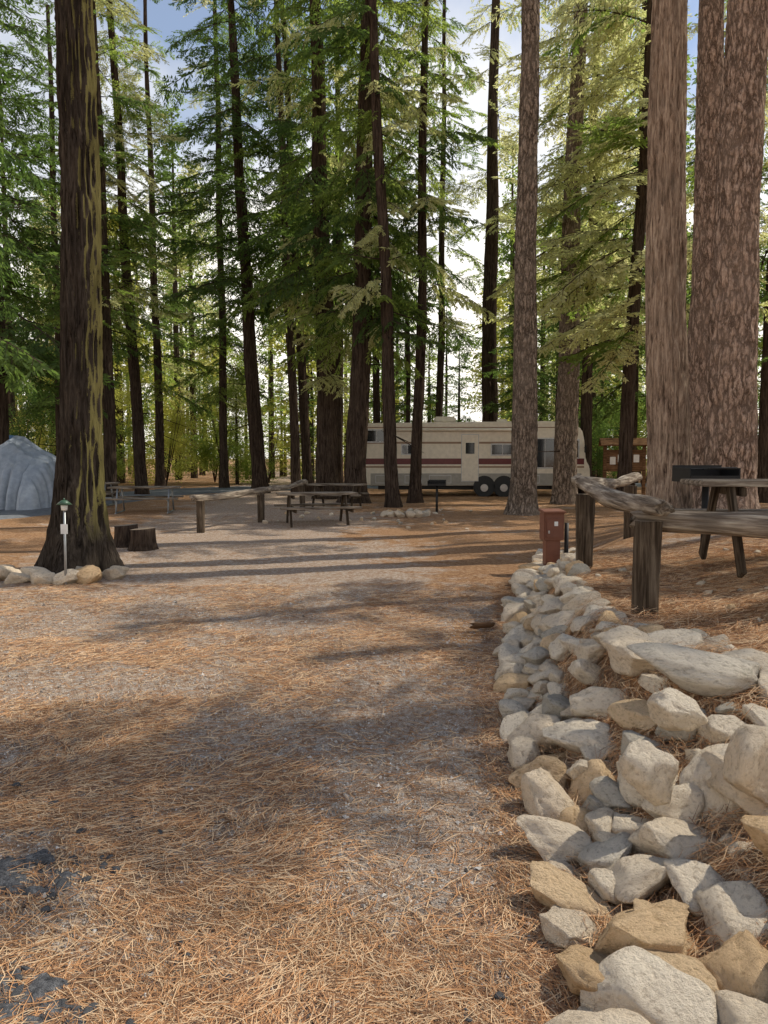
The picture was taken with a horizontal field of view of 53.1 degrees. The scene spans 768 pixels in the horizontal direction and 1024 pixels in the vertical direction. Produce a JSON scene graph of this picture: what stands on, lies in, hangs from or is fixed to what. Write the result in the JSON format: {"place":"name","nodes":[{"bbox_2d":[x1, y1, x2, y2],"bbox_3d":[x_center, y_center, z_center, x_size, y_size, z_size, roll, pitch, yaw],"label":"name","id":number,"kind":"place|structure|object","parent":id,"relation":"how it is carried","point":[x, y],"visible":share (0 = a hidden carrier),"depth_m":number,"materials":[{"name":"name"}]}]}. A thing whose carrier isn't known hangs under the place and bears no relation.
{"place":"outdoors","nodes":[
{"label":"outdoors","id":0,"kind":"place"},
{"bbox_2d":[0,483,646,519],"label":"asphalt road","id":1,"kind":"structure","parent":0,"point":[8,514],"depth_m":32.42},
{"bbox_2d":[0,459,767,1023],"bbox_3d":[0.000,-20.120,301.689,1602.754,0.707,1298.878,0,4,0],"label":"ground","id":2,"kind":"structure","parent":0,"point":[482,543],"depth_m":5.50,"materials":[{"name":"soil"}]},
{"bbox_2d":[0,435,55,509],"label":"tarp covered trailer","id":3,"kind":"object","parent":2,"relation":"on","point":[27,470],"visible":0.83,"depth_m":23.43,"materials":[{"name":"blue fabric"}]},
{"bbox_2d":[0,0,59,393],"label":"cedar tree","id":4,"kind":"object","parent":2,"relation":"on","point":[36,364],"visible":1,"depth_m":18.05,"materials":[{"name":"green plant"}]},
{"bbox_2d":[7,363,55,454],"bbox_3d":[-18.389,-4.387,40.261,5.947,6.411,5.245,4,5,42],"label":"broadleaf shrub","id":5,"kind":"object","parent":2,"relation":"on","point":[31,399],"visible":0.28,"depth_m":39.13,"materials":[{"name":"green plant"}]},
{"bbox_2d":[0,0,122,444],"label":"fir tree","id":6,"kind":"object","parent":2,"relation":"on","point":[39,257],"visible":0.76,"depth_m":25.61,"materials":[{"name":"green plant"}]},
{"bbox_2d":[0,4,126,454],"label":"fir tree","id":7,"kind":"object","parent":2,"relation":"on","point":[46,401],"visible":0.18,"depth_m":35.96,"materials":[{"name":"green plant"}]},
{"bbox_2d":[0,564,128,584],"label":"tree base rocks","id":8,"kind":"object","parent":2,"relation":"on","point":[84,575],"visible":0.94,"depth_m":9.59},
{"bbox_2d":[34,0,123,573],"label":"cedar tree","id":9,"kind":"object","parent":2,"relation":"on","point":[79,481],"visible":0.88,"depth_m":10.34,"materials":[{"name":"brown plant"}]},
{"bbox_2d":[18,0,188,496],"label":"fir tree","id":10,"kind":"object","parent":2,"relation":"on","point":[108,407],"visible":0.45,"depth_m":29.44,"materials":[{"name":"green plant"}]},
{"bbox_2d":[34,0,186,493],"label":"fir tree","id":11,"kind":"object","parent":2,"relation":"on","point":[139,456],"visible":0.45,"depth_m":31.31,"materials":[{"name":"green plant"}]},
{"bbox_2d":[114,524,137,547],"bbox_3d":[-4.603,0.439,13.770,0.545,0.445,0.538,0,4,0],"label":"tree stump","id":12,"kind":"object","parent":2,"relation":"on","point":[121,536],"visible":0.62,"depth_m":13.58,"materials":[{"name":"wood"}]},
{"bbox_2d":[102,406,154,480],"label":"broadleaf shrub","id":13,"kind":"object","parent":2,"relation":"on","point":[121,470],"visible":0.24,"depth_m":41.62,"materials":[{"name":"green plant"}]},
{"bbox_2d":[127,527,158,551],"bbox_3d":[-4.199,0.486,13.372,0.549,0.425,0.548,2,5,30],"label":"tree stump","id":14,"kind":"object","parent":2,"relation":"on","point":[142,539],"visible":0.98,"depth_m":13.19,"materials":[{"name":"wood"}]},
{"bbox_2d":[113,340,173,481],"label":"broadleaf shrub","id":15,"kind":"object","parent":2,"relation":"on","point":[127,419],"visible":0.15,"depth_m":45.69,"materials":[{"name":"green plant"}]},
{"bbox_2d":[106,486,183,513],"bbox_3d":[-7.000,-0.368,22.530,2.000,0.762,1.595,-1,4,-8],"label":"picnic table","id":16,"kind":"object","parent":2,"relation":"on","point":[116,498],"visible":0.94,"depth_m":22.20,"materials":[{"name":"grey wood"}]},
{"bbox_2d":[115,374,206,484],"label":"broadleaf shrub","id":17,"kind":"object","parent":2,"relation":"on","point":[171,443],"visible":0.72,"depth_m":44.08,"materials":[{"name":"green plant"}]},
{"bbox_2d":[106,0,232,485],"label":"fir tree","id":18,"kind":"object","parent":2,"relation":"on","point":[158,388],"visible":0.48,"depth_m":39.22,"materials":[{"name":"green plant"}]},
{"bbox_2d":[164,337,259,481],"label":"broadleaf shrub","id":19,"kind":"object","parent":2,"relation":"on","point":[208,362],"visible":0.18,"depth_m":49.41,"materials":[{"name":"green plant"}]},
{"bbox_2d":[162,0,274,487],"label":"fir tree","id":20,"kind":"object","parent":2,"relation":"on","point":[222,392],"visible":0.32,"depth_m":38.32,"materials":[{"name":"green plant"}]},
{"bbox_2d":[130,0,315,492],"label":"fir tree","id":21,"kind":"object","parent":2,"relation":"on","point":[238,128],"visible":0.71,"depth_m":33.74,"materials":[{"name":"green plant"}]},
{"bbox_2d":[181,352,266,481],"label":"broadleaf shrub","id":22,"kind":"object","parent":2,"relation":"on","point":[209,451],"visible":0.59,"depth_m":45.44,"materials":[{"name":"green plant"}]},
{"bbox_2d":[189,479,307,532],"bbox_3d":[-3.036,-0.179,20.087,0.644,1.153,7.654,1,4,13],"label":"split rail fence","id":23,"kind":"object","parent":2,"relation":"on","point":[200,500],"visible":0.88,"depth_m":18.31,"materials":[{"name":"brown wood"}]},
{"bbox_2d":[228,403,299,483],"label":"broadleaf shrub","id":24,"kind":"object","parent":2,"relation":"on","point":[271,464],"visible":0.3,"depth_m":47.25,"materials":[{"name":"green plant"}]},
{"bbox_2d":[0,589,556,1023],"bbox_3d":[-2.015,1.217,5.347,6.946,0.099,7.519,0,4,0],"label":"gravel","id":25,"kind":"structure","parent":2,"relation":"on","point":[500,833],"depth_m":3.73,"materials":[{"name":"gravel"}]},
{"bbox_2d":[215,0,343,495],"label":"cedar tree","id":26,"kind":"object","parent":2,"relation":"on","point":[295,467],"visible":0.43,"depth_m":32.14,"materials":[{"name":"green plant"}]},
{"bbox_2d":[228,0,336,491],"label":"cedar tree","id":27,"kind":"object","parent":2,"relation":"on","point":[306,445],"visible":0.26,"depth_m":33.23,"materials":[{"name":"green plant"}]},
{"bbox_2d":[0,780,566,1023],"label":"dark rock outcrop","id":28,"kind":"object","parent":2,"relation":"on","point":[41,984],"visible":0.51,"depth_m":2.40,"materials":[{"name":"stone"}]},
{"bbox_2d":[274,491,361,526],"bbox_3d":[-1.620,-0.071,18.541,1.900,0.801,1.595,-1,4,-14],"label":"picnic table","id":29,"kind":"object","parent":2,"relation":"on","point":[290,508],"visible":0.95,"depth_m":18.21,"materials":[{"name":"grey wood"}]},
{"bbox_2d":[229,0,416,498],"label":"cedar tree","id":30,"kind":"object","parent":2,"relation":"on","point":[317,180],"visible":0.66,"depth_m":28.90,"materials":[{"name":"green plant"}]},
{"bbox_2d":[305,483,368,506],"bbox_3d":[-1.500,-0.501,24.526,1.800,0.801,1.595,1,4,10],"label":"picnic table","id":31,"kind":"object","parent":2,"relation":"on","point":[322,485],"visible":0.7,"depth_m":24.20,"materials":[{"name":"brown wood"}]},
{"bbox_2d":[284,0,393,489],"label":"cedar tree","id":32,"kind":"object","parent":2,"relation":"on","point":[340,432],"visible":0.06,"depth_m":35.54,"materials":[{"name":"green plant"}]},
{"bbox_2d":[268,0,468,503],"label":"cedar tree","id":33,"kind":"object","parent":2,"relation":"on","point":[364,320],"visible":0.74,"depth_m":26.11,"materials":[{"name":"green plant"}]},
{"bbox_2d":[310,1,442,422],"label":"fir tree","id":34,"kind":"object","parent":2,"relation":"on","point":[376,395],"visible":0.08,"depth_m":41.37,"materials":[{"name":"green plant"}]},
{"bbox_2d":[0,13,765,483],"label":"distant forest","id":35,"kind":"object","parent":2,"relation":"on","point":[272,343],"visible":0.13,"depth_m":54.67,"materials":[{"name":"green plant"}]},
{"bbox_2d":[322,0,452,507],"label":"cedar tree","id":36,"kind":"object","parent":2,"relation":"on","point":[392,491],"visible":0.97,"depth_m":24.35,"materials":[{"name":"green plant"}]},
{"bbox_2d":[381,318,437,489],"bbox_3d":[1.081,-5.456,38.489,3.696,9.521,4.169,0,4,0],"label":"fir tree","id":37,"kind":"object","parent":2,"relation":"on","point":[408,400],"visible":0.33,"depth_m":38.61,"materials":[{"name":"green plant"}]},
{"bbox_2d":[344,0,499,502],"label":"cedar tree","id":38,"kind":"object","parent":2,"relation":"on","point":[415,494],"visible":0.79,"depth_m":26.26,"materials":[{"name":"green plant"}]},
{"bbox_2d":[378,0,499,416],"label":"fir tree","id":39,"kind":"object","parent":2,"relation":"on","point":[443,236],"visible":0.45,"depth_m":40.03,"materials":[{"name":"green plant"}]},
{"bbox_2d":[366,417,589,496],"bbox_3d":[3.793,-2.345,32.404,9.530,3.330,2.660,0,4,1],"label":"motorhome","id":40,"kind":"object","parent":2,"relation":"on","point":[475,457],"visible":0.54,"depth_m":31.33,"materials":[{"name":"metal"}]},
{"bbox_2d":[462,435,477,480],"bbox_3d":[3.509,-2.209,31.331,0.660,1.870,0.034,0,4,1],"label":"entry door","id":41,"kind":"structure","parent":40,"relation":"in","point":[469,462],"depth_m":31.32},
{"bbox_2d":[429,0,559,421],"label":"pine tree","id":42,"kind":"object","parent":2,"relation":"on","point":[489,387],"visible":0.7,"depth_m":36.90,"materials":[{"name":"green plant"}]},
{"bbox_2d":[493,673,530,692],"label":"stone","id":43,"kind":"object","parent":2,"relation":"on","point":[513,680],"visible":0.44,"depth_m":5.22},
{"bbox_2d":[499,711,527,742],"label":"stone","id":44,"kind":"object","parent":2,"relation":"on","point":[510,723],"visible":0.48,"depth_m":4.47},
{"bbox_2d":[262,509,767,621],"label":"loose rocks","id":45,"kind":"object","parent":2,"relation":"on","point":[597,575],"visible":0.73,"depth_m":17.16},
{"bbox_2d":[480,296,558,420],"bbox_3d":[6.790,-6.368,35.645,5.480,11.475,4.247,0,4,0],"label":"fir tree","id":46,"kind":"object","parent":2,"relation":"on","point":[495,406],"visible":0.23,"depth_m":35.52,"materials":[{"name":"green plant"}]},
{"bbox_2d":[503,0,539,515],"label":"pine tree","id":47,"kind":"object","parent":2,"relation":"on","point":[522,500],"visible":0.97,"depth_m":20.89,"materials":[{"name":"brown plant"}]},
{"bbox_2d":[506,735,540,769],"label":"stone","id":48,"kind":"object","parent":2,"relation":"on","point":[522,751],"visible":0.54,"depth_m":3.98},
{"bbox_2d":[506,713,560,753],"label":"stone","id":49,"kind":"object","parent":2,"relation":"on","point":[532,725],"visible":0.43,"depth_m":4.22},
{"bbox_2d":[508,755,571,789],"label":"stone","id":50,"kind":"object","parent":2,"relation":"on","point":[556,767],"visible":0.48,"depth_m":3.73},
{"bbox_2d":[521,767,574,819],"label":"stone","id":51,"kind":"object","parent":2,"relation":"on","point":[544,794],"visible":0.72,"depth_m":3.44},
{"bbox_2d":[538,508,568,565],"bbox_3d":[2.329,0.435,10.454,0.405,0.952,0.250,-1,4,-8],"label":"utility pedestal","id":52,"kind":"object","parent":2,"relation":"on","point":[554,529],"visible":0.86,"depth_m":10.38,"materials":[{"name":"brown paint"}]},
{"bbox_2d":[516,814,592,864],"bbox_3d":[0.692,1.340,3.109,0.346,0.173,0.206,17,0,10],"label":"stone","id":53,"kind":"object","parent":2,"relation":"on","point":[549,839],"visible":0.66,"depth_m":3.07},
{"bbox_2d":[542,694,569,720],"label":"stone","id":54,"kind":"object","parent":2,"relation":"on","point":[555,704],"visible":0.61,"depth_m":4.40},
{"bbox_2d":[537,611,577,631],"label":"stone","id":55,"kind":"object","parent":2,"relation":"on","point":[550,621],"visible":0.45,"depth_m":5.99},
{"bbox_2d":[486,0,645,504],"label":"pine tree","id":56,"kind":"object","parent":2,"relation":"on","point":[564,490],"visible":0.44,"depth_m":26.38,"materials":[{"name":"green plant"}]},
{"bbox_2d":[539,904,600,949],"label":"stone","id":57,"kind":"object","parent":2,"relation":"on","point":[562,927],"visible":0.84,"depth_m":2.51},
{"bbox_2d":[530,861,616,924],"bbox_3d":[0.662,1.382,2.702,0.360,0.135,0.208,20,8,21],"label":"stone","id":58,"kind":"object","parent":2,"relation":"on","point":[551,885],"visible":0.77,"depth_m":2.68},
{"bbox_2d":[557,805,593,841],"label":"stone","id":59,"kind":"object","parent":2,"relation":"on","point":[575,814],"visible":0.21,"depth_m":3.22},
{"bbox_2d":[555,944,604,995],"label":"stone","id":60,"kind":"object","parent":2,"relation":"on","point":[578,964],"visible":0.53,"depth_m":2.24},
{"bbox_2d":[542,719,617,758],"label":"stone","id":61,"kind":"object","parent":2,"relation":"on","point":[574,735],"visible":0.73,"depth_m":3.95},
{"bbox_2d":[567,659,603,685],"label":"stone","id":62,"kind":"object","parent":2,"relation":"on","point":[584,671],"visible":0.74,"depth_m":4.44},
{"bbox_2d":[574,642,605,663],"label":"stone","id":63,"kind":"object","parent":2,"relation":"on","point":[590,651],"visible":0.63,"depth_m":4.70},
{"bbox_2d":[493,0,687,493],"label":"fir tree","id":64,"kind":"object","parent":2,"relation":"on","point":[586,412],"visible":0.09,"depth_m":32.52,"materials":[{"name":"green plant"}]},
{"bbox_2d":[568,759,616,805],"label":"stone","id":65,"kind":"object","parent":2,"relation":"on","point":[596,768],"visible":0.44,"depth_m":3.57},
{"bbox_2d":[544,1008,650,1023],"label":"stone","id":66,"kind":"object","parent":2,"relation":"on","point":[616,1016],"visible":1,"depth_m":1.90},
{"bbox_2d":[569,686,628,719],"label":"stone","id":67,"kind":"object","parent":2,"relation":"on","point":[592,701],"visible":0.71,"depth_m":4.18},
{"bbox_2d":[584,807,614,841],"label":"stone","id":68,"kind":"object","parent":2,"relation":"on","point":[598,820],"visible":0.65,"depth_m":3.18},
{"bbox_2d":[577,832,632,874],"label":"stone","id":69,"kind":"object","parent":2,"relation":"on","point":[607,853],"visible":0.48,"depth_m":2.92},
{"bbox_2d":[587,868,632,908],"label":"stone","id":70,"kind":"object","parent":2,"relation":"on","point":[601,881],"visible":0.41,"depth_m":2.69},
{"bbox_2d":[589,776,632,813],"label":"stone","id":71,"kind":"object","parent":2,"relation":"on","point":[605,790],"visible":0.55,"depth_m":3.37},
{"bbox_2d":[536,0,692,491],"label":"cedar tree","id":72,"kind":"object","parent":2,"relation":"on","point":[622,122],"visible":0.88,"depth_m":23.23,"materials":[{"name":"green plant"}]},
{"bbox_2d":[592,389,646,485],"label":"broadleaf shrub","id":73,"kind":"object","parent":2,"relation":"on","point":[600,432],"visible":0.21,"depth_m":40.29,"materials":[{"name":"green plant"}]},
{"bbox_2d":[598,438,646,494],"bbox_3d":[8.900,-1.545,28.462,1.800,2.386,1.008,1,4,10],"label":"wooden notice board","id":74,"kind":"object","parent":2,"relation":"on","point":[610,459],"visible":0.56,"depth_m":28.32,"materials":[{"name":"brown wood"}]},
{"bbox_2d":[554,0,694,485],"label":"fir tree","id":75,"kind":"object","parent":2,"relation":"on","point":[638,394],"visible":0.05,"depth_m":35.38,"materials":[{"name":"green plant"}]},
{"bbox_2d":[592,625,660,646],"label":"stone","id":76,"kind":"object","parent":2,"relation":"on","point":[620,631],"visible":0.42,"depth_m":4.48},
{"bbox_2d":[599,634,660,676],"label":"stone","id":77,"kind":"object","parent":2,"relation":"on","point":[625,660],"visible":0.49,"depth_m":4.25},
{"bbox_2d":[611,812,650,833],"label":"stone","id":78,"kind":"object","parent":2,"relation":"on","point":[629,824],"visible":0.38,"depth_m":3.13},
{"bbox_2d":[607,699,657,734],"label":"stone","id":79,"kind":"object","parent":2,"relation":"on","point":[626,713],"visible":0.63,"depth_m":3.91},
{"bbox_2d":[607,854,669,904],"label":"stone","id":80,"kind":"object","parent":2,"relation":"on","point":[642,876],"visible":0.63,"depth_m":2.66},
{"bbox_2d":[594,899,689,957],"bbox_3d":[0.821,1.354,2.446,0.276,0.252,0.343,2,4,23],"label":"stone","id":81,"kind":"object","parent":2,"relation":"on","point":[660,926],"visible":0.66,"depth_m":2.34,"materials":[{"name":"stone"}]},
{"bbox_2d":[616,755,677,811],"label":"stone","id":82,"kind":"object","parent":2,"relation":"on","point":[630,794],"visible":0.25,"depth_m":3.33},
{"bbox_2d":[580,945,717,1023],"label":"stone","id":83,"kind":"object","parent":2,"relation":"on","point":[651,988],"visible":0.83,"depth_m":2.11,"materials":[{"name":"stone"}]},
{"bbox_2d":[620,738,678,806],"bbox_3d":[1.055,1.031,3.059,0.219,0.230,0.211,16,30,33],"label":"stone","id":84,"kind":"object","parent":2,"relation":"on","point":[649,770],"visible":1,"depth_m":2.98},
{"bbox_2d":[638,672,670,692],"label":"stone","id":85,"kind":"object","parent":2,"relation":"on","point":[653,681],"visible":0.75,"depth_m":4.07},
{"bbox_2d":[645,0,693,508],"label":"cedar tree","id":86,"kind":"object","parent":2,"relation":"on","point":[668,423],"visible":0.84,"depth_m":14.06,"materials":[{"name":"brown plant"}]},
{"bbox_2d":[571,472,767,618],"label":"split rail fence","id":87,"kind":"object","parent":2,"relation":"on","point":[648,520],"visible":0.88,"depth_m":5.58,"materials":[{"name":"brown wood"}]},
{"bbox_2d":[628,817,717,860],"bbox_3d":[1.118,1.294,2.909,0.352,0.200,0.340,17,7,-7],"label":"stone","id":88,"kind":"object","parent":2,"relation":"on","point":[667,837],"visible":0.53,"depth_m":2.86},
{"bbox_2d":[641,783,704,823],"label":"stone","id":89,"kind":"object","parent":2,"relation":"on","point":[687,799],"visible":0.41,"depth_m":3.09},
{"bbox_2d":[647,628,703,647],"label":"stone","id":90,"kind":"object","parent":2,"relation":"on","point":[686,637],"visible":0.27,"depth_m":4.52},
{"bbox_2d":[647,687,707,731],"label":"stone","id":91,"kind":"object","parent":2,"relation":"on","point":[670,709],"visible":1,"depth_m":3.31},
{"bbox_2d":[645,949,718,992],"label":"stone","id":92,"kind":"object","parent":2,"relation":"on","point":[695,967],"visible":0.23,"depth_m":2.19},
{"bbox_2d":[614,0,767,339],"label":"fir tree","id":93,"kind":"object","parent":2,"relation":"on","point":[642,260],"visible":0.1,"depth_m":21.59,"materials":[{"name":"green plant"}]},
{"bbox_2d":[627,642,760,697],"bbox_3d":[1.591,0.811,3.887,0.709,0.235,0.336,7,11,14],"label":"stone","id":94,"kind":"object","parent":2,"relation":"on","point":[702,673],"visible":0.89,"depth_m":3.79,"materials":[{"name":"stone"}]},
{"bbox_2d":[663,857,724,919],"bbox_3d":[1.081,1.286,2.647,0.230,0.157,0.331,-1,4,-10],"label":"stone","id":95,"kind":"object","parent":2,"relation":"on","point":[688,878],"visible":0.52,"depth_m":2.59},
{"bbox_2d":[687,0,724,502],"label":"pine tree","id":96,"kind":"object","parent":2,"relation":"on","point":[710,57],"visible":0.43,"depth_m":17.34,"materials":[{"name":"brown plant"}]},
{"bbox_2d":[672,465,740,541],"bbox_3d":[3.357,0.051,7.948,0.540,1.065,0.553,0,4,-5],"label":"charcoal grill","id":97,"kind":"object","parent":2,"relation":"on","point":[679,472],"visible":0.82,"depth_m":8.00,"materials":[{"name":"metal"}]},
{"bbox_2d":[679,743,748,827],"bbox_3d":[1.406,1.127,3.166,0.368,0.279,0.502,-16,18,35],"label":"stone","id":98,"kind":"object","parent":2,"relation":"on","point":[696,770],"visible":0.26,"depth_m":3.13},
{"bbox_2d":[674,479,767,577],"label":"picnic table","id":99,"kind":"object","parent":2,"relation":"on","point":[731,489],"visible":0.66,"depth_m":6.61,"materials":[{"name":"brown wood"}]},
{"bbox_2d":[696,714,745,746],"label":"stone","id":100,"kind":"object","parent":2,"relation":"on","point":[716,728],"visible":0.54,"depth_m":3.49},
{"bbox_2d":[686,0,767,502],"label":"fir tree","id":101,"kind":"object","parent":2,"relation":"on","point":[762,471],"visible":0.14,"depth_m":24.74,"materials":[{"name":"green plant"}]},
{"bbox_2d":[686,45,767,425],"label":"fir tree","id":102,"kind":"object","parent":2,"relation":"on","point":[690,236],"depth_m":31.69,"materials":[{"name":"green plant"}]},
{"bbox_2d":[692,0,767,508],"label":"pine tree","id":103,"kind":"object","parent":2,"relation":"on","point":[732,410],"visible":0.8,"depth_m":12.95,"materials":[{"name":"brown plant"}]},
{"bbox_2d":[695,881,767,951],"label":"stone","id":104,"kind":"object","parent":2,"relation":"on","point":[730,907],"visible":0.73,"depth_m":2.40,"materials":[{"name":"stone"}]},
{"bbox_2d":[698,929,767,1003],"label":"stone","id":105,"kind":"object","parent":2,"relation":"on","point":[738,962],"visible":0.7,"depth_m":2.16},
{"bbox_2d":[701,750,767,815],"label":"stone","id":106,"kind":"object","parent":2,"relation":"on","point":[745,802],"visible":0.56,"depth_m":2.97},
{"bbox_2d":[722,724,767,805],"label":"stone","id":107,"kind":"object","parent":106,"relation":"on","point":[745,769],"visible":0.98,"depth_m":2.77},
{"bbox_2d":[714,990,767,1023],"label":"stone","id":108,"kind":"object","parent":2,"relation":"on","point":[732,1007],"visible":0.67,"depth_m":2.00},
{"bbox_2d":[723,648,767,689],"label":"stone","id":109,"kind":"object","parent":2,"relation":"on","point":[759,657],"visible":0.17,"depth_m":3.96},
{"bbox_2d":[740,815,767,859],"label":"stone","id":110,"kind":"object","parent":2,"relation":"on","point":[755,827],"visible":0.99,"depth_m":2.55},
{"bbox_2d":[742,703,767,726],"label":"stone","id":111,"kind":"object","parent":2,"relation":"on","point":[758,714],"visible":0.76,"depth_m":3.50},
{"bbox_2d":[0,0,767,458],"label":"sky","id":112,"kind":"structure","parent":0,"point":[161,16],"materials":[{"name":"white"}]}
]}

